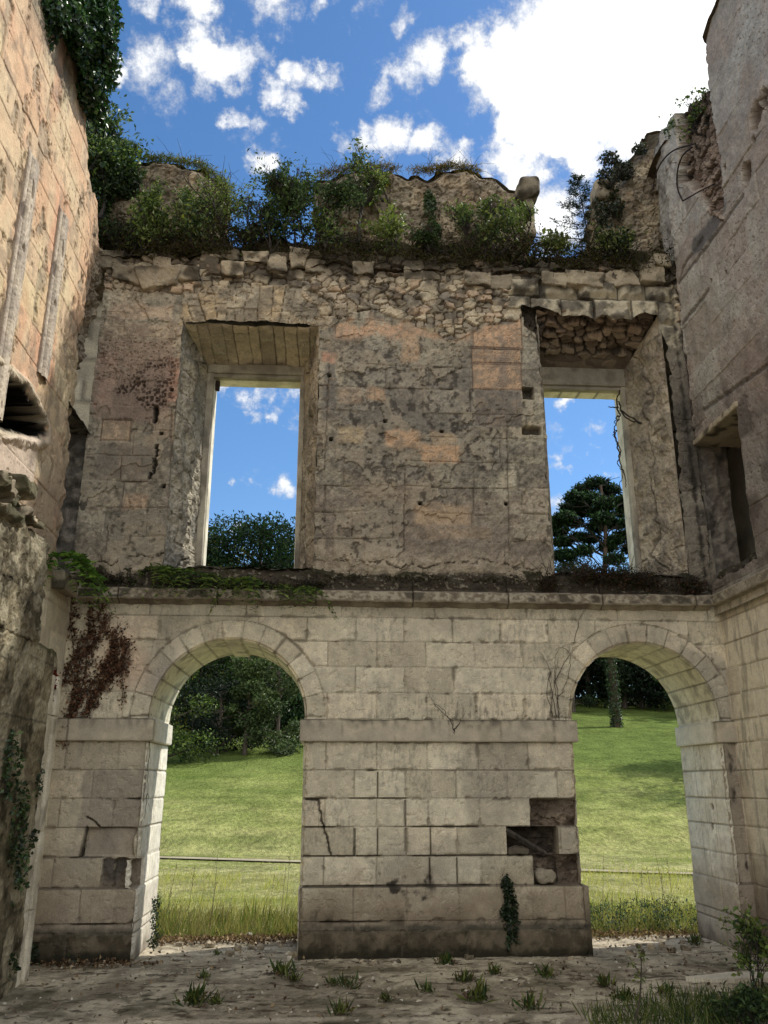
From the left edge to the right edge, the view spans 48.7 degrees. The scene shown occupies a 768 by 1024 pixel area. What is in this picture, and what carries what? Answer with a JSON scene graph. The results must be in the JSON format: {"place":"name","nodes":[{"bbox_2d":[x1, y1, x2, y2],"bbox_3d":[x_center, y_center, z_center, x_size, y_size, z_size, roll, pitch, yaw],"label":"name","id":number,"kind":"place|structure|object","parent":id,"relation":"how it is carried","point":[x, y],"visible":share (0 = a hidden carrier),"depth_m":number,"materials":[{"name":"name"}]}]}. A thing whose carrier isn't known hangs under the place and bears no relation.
{"place":"outdoors","nodes":[
{"label":"outdoors","id":0,"kind":"place"},
{"bbox_2d":[0,934,767,1023],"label":"floor","id":1,"kind":"structure","parent":0,"point":[227,980],"depth_m":7.76,"materials":[{"name":"grey stone"}]},
{"bbox_2d":[156,972,216,1007],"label":"weed tuft","id":2,"kind":"object","parent":1,"relation":"on","point":[194,996],"visible":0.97,"depth_m":7.12,"materials":[{"name":"green plant"}]},
{"bbox_2d":[198,989,225,1004],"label":"weed tuft","id":3,"kind":"object","parent":1,"relation":"on","point":[214,1000],"visible":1,"depth_m":7.15,"materials":[{"name":"green plant"}]},
{"bbox_2d":[259,957,312,978],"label":"weed tuft","id":4,"kind":"object","parent":1,"relation":"on","point":[281,968],"visible":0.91,"depth_m":8.24,"materials":[{"name":"green plant"}]},
{"bbox_2d":[325,994,360,1015],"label":"weed tuft","id":5,"kind":"object","parent":1,"relation":"on","point":[339,1006],"visible":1,"depth_m":6.87,"materials":[{"name":"green plant"}]},
{"bbox_2d":[334,969,362,992],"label":"weed tuft","id":6,"kind":"object","parent":1,"relation":"on","point":[345,981],"visible":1,"depth_m":7.73,"materials":[{"name":"green plant"}]},
{"bbox_2d":[414,976,438,993],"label":"weed tuft","id":7,"kind":"object","parent":1,"relation":"on","point":[427,987],"visible":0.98,"depth_m":7.57,"materials":[{"name":"green plant"}]},
{"bbox_2d":[432,948,457,964],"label":"weed tuft","id":8,"kind":"object","parent":1,"relation":"on","point":[447,957],"visible":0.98,"depth_m":8.70,"materials":[{"name":"green plant"}]},
{"bbox_2d":[452,966,478,984],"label":"weed tuft","id":9,"kind":"object","parent":1,"relation":"on","point":[463,977],"visible":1,"depth_m":7.94,"materials":[{"name":"green plant"}]},
{"bbox_2d":[453,972,498,1003],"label":"weed tuft","id":10,"kind":"object","parent":1,"relation":"on","point":[479,991],"visible":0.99,"depth_m":7.24,"materials":[{"name":"green plant"}]},
{"bbox_2d":[484,961,509,974],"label":"weed tuft","id":11,"kind":"object","parent":1,"relation":"on","point":[494,970],"visible":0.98,"depth_m":8.22,"materials":[{"name":"green plant"}]},
{"bbox_2d":[508,987,561,1011],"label":"weed tuft","id":12,"kind":"object","parent":1,"relation":"on","point":[529,1002],"visible":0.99,"depth_m":6.99,"materials":[{"name":"green plant"}]},
{"bbox_2d":[531,962,561,979],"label":"weed tuft","id":13,"kind":"object","parent":1,"relation":"on","point":[544,972],"visible":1,"depth_m":8.12,"materials":[{"name":"green plant"}]},
{"bbox_2d":[590,971,618,986],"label":"weed tuft","id":14,"kind":"object","parent":1,"relation":"on","point":[602,979],"visible":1,"depth_m":7.78,"materials":[{"name":"green plant"}]},
{"bbox_2d":[607,982,645,1002],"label":"weed tuft","id":15,"kind":"object","parent":1,"relation":"on","point":[622,995],"visible":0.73,"depth_m":7.26,"materials":[{"name":"green plant"}]},
{"bbox_2d":[627,946,648,1021],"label":"tall weed","id":16,"kind":"object","parent":1,"relation":"on","point":[641,955],"visible":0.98,"depth_m":6.46,"materials":[{"name":"green plant"}]},
{"bbox_2d":[649,980,677,997],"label":"weed tuft","id":17,"kind":"object","parent":1,"relation":"on","point":[660,988],"visible":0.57,"depth_m":7.43,"materials":[{"name":"green plant"}]},
{"bbox_2d":[678,931,703,945],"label":"weed tuft","id":18,"kind":"object","parent":1,"relation":"on","point":[695,940],"visible":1,"depth_m":9.77,"materials":[{"name":"green plant"}]},
{"bbox_2d":[685,972,767,982],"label":"stone slab","id":19,"kind":"object","parent":1,"relation":"on","point":[718,977],"depth_m":7.90,"materials":[{"name":"stone"}]},
{"bbox_2d":[701,970,767,1023],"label":"nettle bush","id":20,"kind":"object","parent":1,"relation":"on","point":[747,1003],"visible":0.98,"depth_m":6.36,"materials":[{"name":"green plant"}]},
{"bbox_2d":[717,901,767,992],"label":"nettle bush","id":21,"kind":"object","parent":1,"relation":"on","point":[755,941],"visible":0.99,"depth_m":7.61,"materials":[{"name":"green plant"}]},
{"bbox_2d":[3,936,767,1023],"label":"gravel","id":22,"kind":"structure","parent":0,"point":[388,988],"depth_m":7.92,"materials":[{"name":"grey gravel"}]},
{"bbox_2d":[106,0,715,683],"label":"sky","id":23,"kind":"structure","parent":0,"point":[539,88],"materials":[{"name":"blue"}]},
{"bbox_2d":[154,888,698,939],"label":"tall grass","id":24,"kind":"structure","parent":0,"point":[224,920],"depth_m":10.80,"materials":[{"name":"green plant"}]},
{"bbox_2d":[160,856,692,873],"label":"path","id":25,"kind":"structure","parent":0,"point":[300,861],"depth_m":20.33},
{"bbox_2d":[155,697,698,939],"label":"lawn","id":26,"kind":"structure","parent":0,"point":[643,741],"depth_m":27.07,"materials":[{"name":"green plant"}]},
{"bbox_2d":[167,670,223,763],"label":"hazel bush","id":27,"kind":"object","parent":26,"relation":"on","point":[175,744],"visible":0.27,"depth_m":36.37,"materials":[{"name":"green plant"}]},
{"bbox_2d":[171,533,253,730],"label":"tree","id":28,"kind":"object","parent":26,"relation":"on","point":[186,692],"visible":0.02,"depth_m":49.32,"materials":[{"name":"green plant"}]},
{"bbox_2d":[181,655,251,745],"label":"tree","id":29,"kind":"object","parent":26,"relation":"on","point":[225,666],"visible":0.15,"depth_m":41.56,"materials":[{"name":"green plant"}]},
{"bbox_2d":[172,673,271,753],"bbox_3d":[-7.843,9.759,40.040,4.995,4.059,4.459,9,-20,-26],"label":"laurel bush","id":30,"kind":"object","parent":26,"relation":"on","point":[211,722],"visible":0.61,"depth_m":39.44,"materials":[{"name":"green plant"}]},
{"bbox_2d":[201,510,304,733],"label":"tree","id":31,"kind":"object","parent":26,"relation":"on","point":[260,537],"visible":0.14,"depth_m":49.20,"materials":[{"name":"green plant"}]},
{"bbox_2d":[224,655,281,754],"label":"laurel bush","id":32,"kind":"object","parent":26,"relation":"on","point":[245,669],"visible":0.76,"depth_m":39.14,"materials":[{"name":"green plant"}]},
{"bbox_2d":[232,657,304,756],"bbox_3d":[-5.330,9.331,40.135,3.794,4.997,4.534,1,-18,-3],"label":"laurel bush","id":33,"kind":"object","parent":26,"relation":"on","point":[284,745],"visible":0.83,"depth_m":39.07,"materials":[{"name":"green plant"}]},
{"bbox_2d":[248,526,303,725],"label":"yew","id":34,"kind":"object","parent":26,"relation":"on","point":[300,703],"visible":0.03,"depth_m":50.70,"materials":[{"name":"green plant"}]},
{"bbox_2d":[159,851,674,927],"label":"seed stalks","id":35,"kind":"object","parent":26,"relation":"on","point":[297,914],"visible":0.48,"depth_m":11.11,"materials":[{"name":"beige plant"}]},
{"bbox_2d":[555,559,596,711],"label":"tree","id":36,"kind":"object","parent":26,"relation":"on","point":[590,702],"visible":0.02,"depth_m":62.63,"materials":[{"name":"green plant"}]},
{"bbox_2d":[554,556,618,707],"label":"tree","id":37,"kind":"object","parent":26,"relation":"on","point":[588,687],"visible":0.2,"depth_m":69.96,"materials":[{"name":"green plant"}]},
{"bbox_2d":[552,474,628,727],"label":"pine tree","id":38,"kind":"object","parent":26,"relation":"on","point":[584,499],"visible":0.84,"depth_m":56.01,"materials":[{"name":"green plant"}]},
{"bbox_2d":[593,559,647,708],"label":"tree","id":39,"kind":"object","parent":26,"relation":"on","point":[624,695],"visible":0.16,"depth_m":67.57,"materials":[{"name":"green plant"}]},
{"bbox_2d":[580,568,672,707],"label":"tree","id":40,"kind":"object","parent":26,"relation":"on","point":[649,686],"visible":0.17,"depth_m":67.76,"materials":[{"name":"green plant"}]},
{"bbox_2d":[590,888,697,934],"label":"ground weeds","id":41,"kind":"object","parent":26,"relation":"on","point":[644,906],"visible":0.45,"depth_m":10.70,"materials":[{"name":"green plant"}]},
{"bbox_2d":[630,663,671,710],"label":"tree","id":42,"kind":"object","parent":26,"relation":"on","point":[659,698],"visible":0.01,"depth_m":66.26,"materials":[{"name":"green plant"}]},
{"bbox_2d":[157,862,696,920],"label":"tall grass","id":43,"kind":"structure","parent":0,"point":[259,900],"depth_m":14.79,"materials":[{"name":"green plant"}]},
{"bbox_2d":[570,978,767,1023],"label":"foreground grass","id":44,"kind":"structure","parent":0,"point":[681,1007],"depth_m":6.61,"materials":[{"name":"green plant"}]},
{"bbox_3d":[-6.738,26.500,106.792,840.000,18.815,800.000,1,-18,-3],"label":"hillside","id":45,"kind":"structure","parent":0,"visible":0},
{"bbox_2d":[575,660,668,701],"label":"woodland","id":46,"kind":"object","parent":45,"relation":"on","point":[578,688],"depth_m":77.27,"materials":[{"name":"green plant"}]},
{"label":"yard","id":47,"kind":"structure","parent":0,"visible":0},
{"bbox_2d":[0,0,104,998],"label":"ruined wall","id":48,"kind":"structure","parent":47,"relation":"on","point":[51,252],"depth_m":8.38,"materials":[{"name":"beige stone"}]},
{"bbox_2d":[0,729,44,980],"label":"ivy","id":49,"kind":"object","parent":48,"relation":"attached to","point":[19,879],"visible":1,"depth_m":7.54,"materials":[{"name":"green plant"}]},
{"bbox_2d":[30,942,78,965],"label":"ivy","id":50,"kind":"object","parent":48,"relation":"attached to","point":[35,951],"visible":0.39,"depth_m":8.70,"materials":[{"name":"green plant"}]},
{"bbox_2d":[43,550,113,613],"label":"fern","id":51,"kind":"object","parent":48,"relation":"attached to","point":[81,561],"visible":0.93,"depth_m":9.12,"materials":[{"name":"green plant"}]},
{"bbox_2d":[41,0,124,131],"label":"ivy","id":52,"kind":"object","parent":48,"relation":"attached to","point":[89,30],"visible":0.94,"depth_m":9.58,"materials":[{"name":"green plant"}]},
{"bbox_2d":[57,563,115,611],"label":"fern","id":53,"kind":"object","parent":48,"relation":"attached to","point":[88,585],"visible":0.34,"depth_m":9.48,"materials":[{"name":"green plant"}]},
{"bbox_2d":[86,104,142,171],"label":"shoots","id":54,"kind":"object","parent":48,"relation":"on","point":[114,143],"visible":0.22,"depth_m":11.72,"materials":[{"name":"green plant"}]},
{"bbox_2d":[7,926,757,1023],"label":"leaf litter","id":55,"kind":"object","parent":47,"relation":"on","point":[261,938],"visible":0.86,"depth_m":9.88,"materials":[{"name":"brown plant"}]},
{"bbox_2d":[32,131,758,964],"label":"ruined wall","id":56,"kind":"structure","parent":47,"relation":"on","point":[426,389],"depth_m":10.34,"materials":[{"name":"stone"}]},
{"bbox_2d":[56,597,137,753],"bbox_3d":[-3.317,1.741,9.717,0.964,1.989,0.169,1,-18,-3],"label":"creeper","id":57,"kind":"object","parent":56,"relation":"attached to","point":[112,657],"visible":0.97,"depth_m":9.72,"materials":[{"name":"red plant"}]},
{"bbox_2d":[86,121,145,248],"bbox_3d":[-3.927,-4.857,12.122,1.072,2.783,0.604,1,-18,-3],"label":"shrub","id":58,"kind":"object","parent":56,"relation":"on","point":[120,189],"visible":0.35,"depth_m":11.96,"materials":[{"name":"green plant"}]},
{"bbox_2d":[86,88,153,220],"bbox_3d":[-4.195,-4.954,12.392,1.506,2.119,2.100,9,-20,-26],"label":"shrub","id":59,"kind":"object","parent":56,"relation":"on","point":[106,152],"visible":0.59,"depth_m":11.99,"materials":[{"name":"green plant"}]},
{"bbox_2d":[98,202,151,256],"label":"shrub","id":60,"kind":"object","parent":56,"relation":"on","point":[112,230],"visible":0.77,"depth_m":11.50,"materials":[{"name":"green plant"}]},
{"bbox_2d":[123,198,172,253],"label":"shoots","id":61,"kind":"object","parent":56,"relation":"on","point":[141,236],"visible":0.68,"depth_m":11.50,"materials":[{"name":"green plant"}]},
{"bbox_2d":[146,892,162,950],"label":"ivy","id":62,"kind":"object","parent":56,"relation":"attached to","point":[155,909],"visible":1,"depth_m":9.24,"materials":[{"name":"green plant"}]},
{"bbox_2d":[121,563,192,603],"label":"fern","id":63,"kind":"object","parent":56,"relation":"on","point":[161,569],"visible":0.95,"depth_m":9.87,"materials":[{"name":"green plant"}]},
{"bbox_2d":[129,176,213,250],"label":"shrub","id":64,"kind":"object","parent":56,"relation":"on","point":[152,202],"visible":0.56,"depth_m":11.66,"materials":[{"name":"green plant"}]},
{"bbox_2d":[136,567,216,607],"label":"fern","id":65,"kind":"object","parent":56,"relation":"on","point":[181,571],"visible":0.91,"depth_m":9.85,"materials":[{"name":"green plant"}]},
{"bbox_2d":[122,139,244,218],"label":"dry grass","id":66,"kind":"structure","parent":56,"relation":"on","point":[165,159],"depth_m":12.57,"materials":[{"name":"green plant"}]},
{"bbox_2d":[154,187,220,251],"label":"shoots","id":67,"kind":"object","parent":56,"relation":"on","point":[186,218],"visible":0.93,"depth_m":11.53,"materials":[{"name":"green plant"}]},
{"bbox_2d":[89,569,331,597],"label":"dry twigs","id":68,"kind":"object","parent":56,"relation":"on","point":[322,585],"visible":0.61,"depth_m":10.03,"materials":[{"name":"brown plant"}]},
{"bbox_2d":[168,157,256,247],"bbox_3d":[-2.483,-4.199,12.036,1.390,1.356,1.185,1,-18,-3],"label":"shrub","id":69,"kind":"object","parent":56,"relation":"on","point":[217,206],"visible":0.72,"depth_m":11.86,"materials":[{"name":"green plant"}]},
{"bbox_2d":[191,573,236,601],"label":"fern","id":70,"kind":"object","parent":56,"relation":"on","point":[208,576],"visible":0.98,"depth_m":9.89,"materials":[{"name":"green plant"}]},
{"bbox_2d":[213,577,246,595],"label":"fern","id":71,"kind":"object","parent":56,"relation":"on","point":[229,579],"visible":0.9,"depth_m":9.94,"materials":[{"name":"green plant"}]},
{"bbox_2d":[206,575,279,615],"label":"fern","id":72,"kind":"object","parent":56,"relation":"on","point":[247,580],"visible":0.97,"depth_m":9.84,"materials":[{"name":"green plant"}]},
{"bbox_2d":[195,364,304,568],"bbox_3d":[-1.789,-0.510,11.647,1.534,3.210,0.346,1,-18,-3],"label":"window frame","id":73,"kind":"structure","parent":56,"relation":"in","point":[246,375],"depth_m":11.82,"materials":[{"name":"stone"}]},
{"bbox_2d":[229,187,277,249],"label":"shrub","id":74,"kind":"object","parent":56,"relation":"on","point":[265,208],"visible":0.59,"depth_m":11.86,"materials":[{"name":"green plant"}]},
{"bbox_2d":[231,188,316,253],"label":"shoots","id":75,"kind":"object","parent":56,"relation":"on","point":[275,217],"visible":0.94,"depth_m":11.67,"materials":[{"name":"green plant"}]},
{"bbox_2d":[255,583,302,611],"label":"fern","id":76,"kind":"object","parent":56,"relation":"on","point":[280,586],"visible":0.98,"depth_m":9.91,"materials":[{"name":"green plant"}]},
{"bbox_2d":[282,585,336,618],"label":"fern","id":77,"kind":"object","parent":56,"relation":"on","point":[307,588],"visible":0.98,"depth_m":9.90,"materials":[{"name":"green plant"}]},
{"bbox_2d":[247,148,372,247],"bbox_3d":[-1.054,-4.344,12.071,1.776,1.358,1.503,1,-18,-3],"label":"shrub","id":78,"kind":"object","parent":56,"relation":"on","point":[283,182],"visible":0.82,"depth_m":11.81,"materials":[{"name":"green plant"}]},
{"bbox_2d":[290,198,351,249],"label":"shoots","id":79,"kind":"object","parent":56,"relation":"on","point":[326,228],"visible":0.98,"depth_m":11.79,"materials":[{"name":"green plant"}]},
{"bbox_2d":[344,137,390,241],"bbox_3d":[-0.281,-4.477,12.085,0.773,1.624,0.898,1,-18,-3],"label":"sapling","id":80,"kind":"object","parent":56,"relation":"on","point":[372,178],"visible":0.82,"depth_m":12.08,"materials":[{"name":"green plant"}]},
{"bbox_2d":[352,198,414,255],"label":"shoots","id":81,"kind":"object","parent":56,"relation":"on","point":[392,230],"visible":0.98,"depth_m":11.69,"materials":[{"name":"green plant"}]},
{"bbox_2d":[376,156,392,203],"bbox_3d":[0.068,-4.871,12.678,0.787,0.780,0.972,1,-18,-3],"label":"sapling","id":82,"kind":"object","parent":56,"relation":"on","point":[385,185],"visible":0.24,"depth_m":12.50,"materials":[{"name":"green plant"}]},
{"bbox_2d":[98,197,675,286],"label":"undergrowth","id":83,"kind":"object","parent":56,"relation":"on","point":[531,259],"visible":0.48,"depth_m":11.78,"materials":[{"name":"green plant"}]},
{"bbox_2d":[472,197,521,253],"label":"shoots","id":84,"kind":"object","parent":83,"relation":"on","point":[497,228],"visible":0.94,"depth_m":11.76,"materials":[{"name":"green plant"}]},
{"bbox_2d":[493,194,539,247],"bbox_3d":[1.858,-4.177,12.003,0.596,0.860,0.675,5,-18,-17],"label":"sapling","id":85,"kind":"object","parent":83,"relation":"on","point":[528,214],"visible":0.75,"depth_m":11.92,"materials":[{"name":"green plant"}]},
{"bbox_2d":[105,221,676,277],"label":"dry grass","id":86,"kind":"structure","parent":56,"relation":"on","point":[412,253],"depth_m":11.58,"materials":[{"name":"brown plant"}]},
{"bbox_2d":[302,145,494,180],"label":"dry grass","id":87,"kind":"structure","parent":56,"relation":"on","point":[448,164],"depth_m":12.91,"materials":[{"name":"green plant"}]},
{"bbox_2d":[402,219,441,252],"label":"shrub","id":88,"kind":"object","parent":56,"relation":"on","point":[417,236],"visible":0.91,"depth_m":11.77,"materials":[{"name":"green plant"}]},
{"bbox_2d":[322,569,535,588],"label":"dry twigs","id":89,"kind":"object","parent":56,"relation":"on","point":[428,580],"visible":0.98,"depth_m":10.22,"materials":[{"name":"brown plant"}]},
{"bbox_2d":[422,189,443,236],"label":"ivy","id":90,"kind":"object","parent":56,"relation":"attached to","point":[430,203],"visible":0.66,"depth_m":12.42,"materials":[{"name":"green plant"}]},
{"bbox_2d":[439,194,507,246],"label":"shrub","id":91,"kind":"object","parent":56,"relation":"on","point":[462,215],"visible":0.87,"depth_m":12.05,"materials":[{"name":"green plant"}]},
{"bbox_2d":[499,874,520,953],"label":"ivy","id":92,"kind":"object","parent":56,"relation":"attached to","point":[506,913],"visible":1,"depth_m":9.14,"materials":[{"name":"green plant"}]},
{"bbox_2d":[507,845,528,854],"bbox_3d":[1.498,3.793,9.519,0.250,0.093,0.198,1,-18,-3],"label":"loose stone","id":93,"kind":"object","parent":56,"relation":"on","point":[514,850],"visible":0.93,"depth_m":9.44,"materials":[{"name":"stone"}]},
{"bbox_2d":[506,828,546,855],"bbox_3d":[1.580,3.684,9.476,0.470,0.302,0.064,2,-18,-6],"label":"plank","id":94,"kind":"object","parent":56,"relation":"on","point":[521,839],"visible":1,"depth_m":9.46,"materials":[{"name":"grey wood"}]},
{"bbox_2d":[534,867,555,883],"bbox_3d":[1.782,4.036,9.420,0.243,0.168,0.190,1,-18,-3],"label":"loose stone","id":95,"kind":"object","parent":56,"relation":"on","point":[543,876],"visible":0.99,"depth_m":9.34,"materials":[{"name":"stone"}]},
{"bbox_2d":[527,221,576,262],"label":"shoots","id":96,"kind":"object","parent":56,"relation":"on","point":[561,242],"visible":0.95,"depth_m":11.85,"materials":[{"name":"green plant"}]},
{"bbox_2d":[543,610,584,716],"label":"dry vine","id":97,"kind":"object","parent":56,"relation":"on","point":[557,676],"visible":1,"depth_m":10.00,"materials":[{"name":"brown plant"}]},
{"bbox_2d":[549,173,593,242],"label":"shrub","id":98,"kind":"object","parent":56,"relation":"on","point":[573,190],"visible":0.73,"depth_m":13.17,"materials":[{"name":"green plant"}]},
{"bbox_2d":[541,367,641,572],"bbox_3d":[2.842,-0.470,11.932,1.454,3.305,0.347,1,-18,-3],"label":"window frame","id":99,"kind":"structure","parent":56,"relation":"in","point":[558,382],"depth_m":12.20,"materials":[{"name":"stone"}]},
{"bbox_2d":[510,544,714,600],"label":"dry twigs","id":100,"kind":"object","parent":56,"relation":"on","point":[593,575],"visible":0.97,"depth_m":10.34,"materials":[{"name":"brown plant"}]},
{"bbox_2d":[588,220,647,262],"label":"shoots","id":101,"kind":"object","parent":56,"relation":"on","point":[621,241],"visible":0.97,"depth_m":11.86,"materials":[{"name":"green plant"}]},
{"bbox_2d":[590,142,649,253],"bbox_3d":[3.558,-4.694,12.644,1.004,2.001,0.293,1,-18,-3],"label":"ivy","id":102,"kind":"object","parent":56,"relation":"attached to","point":[608,206],"visible":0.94,"depth_m":12.69,"materials":[{"name":"green plant"}]},
{"bbox_2d":[608,390,675,487],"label":"dry vine","id":103,"kind":"object","parent":56,"relation":"attached to","point":[618,416],"visible":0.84,"depth_m":11.78,"materials":[{"name":"brown plant"}]},
{"bbox_2d":[647,0,767,938],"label":"ruined wall","id":104,"kind":"structure","parent":47,"relation":"on","point":[717,233],"depth_m":10.09,"materials":[{"name":"stone"}]},
{"bbox_2d":[654,85,708,143],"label":"shrub","id":105,"kind":"object","parent":104,"relation":"on","point":[694,119],"visible":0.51,"depth_m":11.47,"materials":[{"name":"green plant"}]},
{"bbox_2d":[653,143,715,201],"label":"iron hoops","id":106,"kind":"object","parent":104,"relation":"attached to","point":[677,175],"visible":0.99,"depth_m":11.51,"materials":[{"name":"black metal"}]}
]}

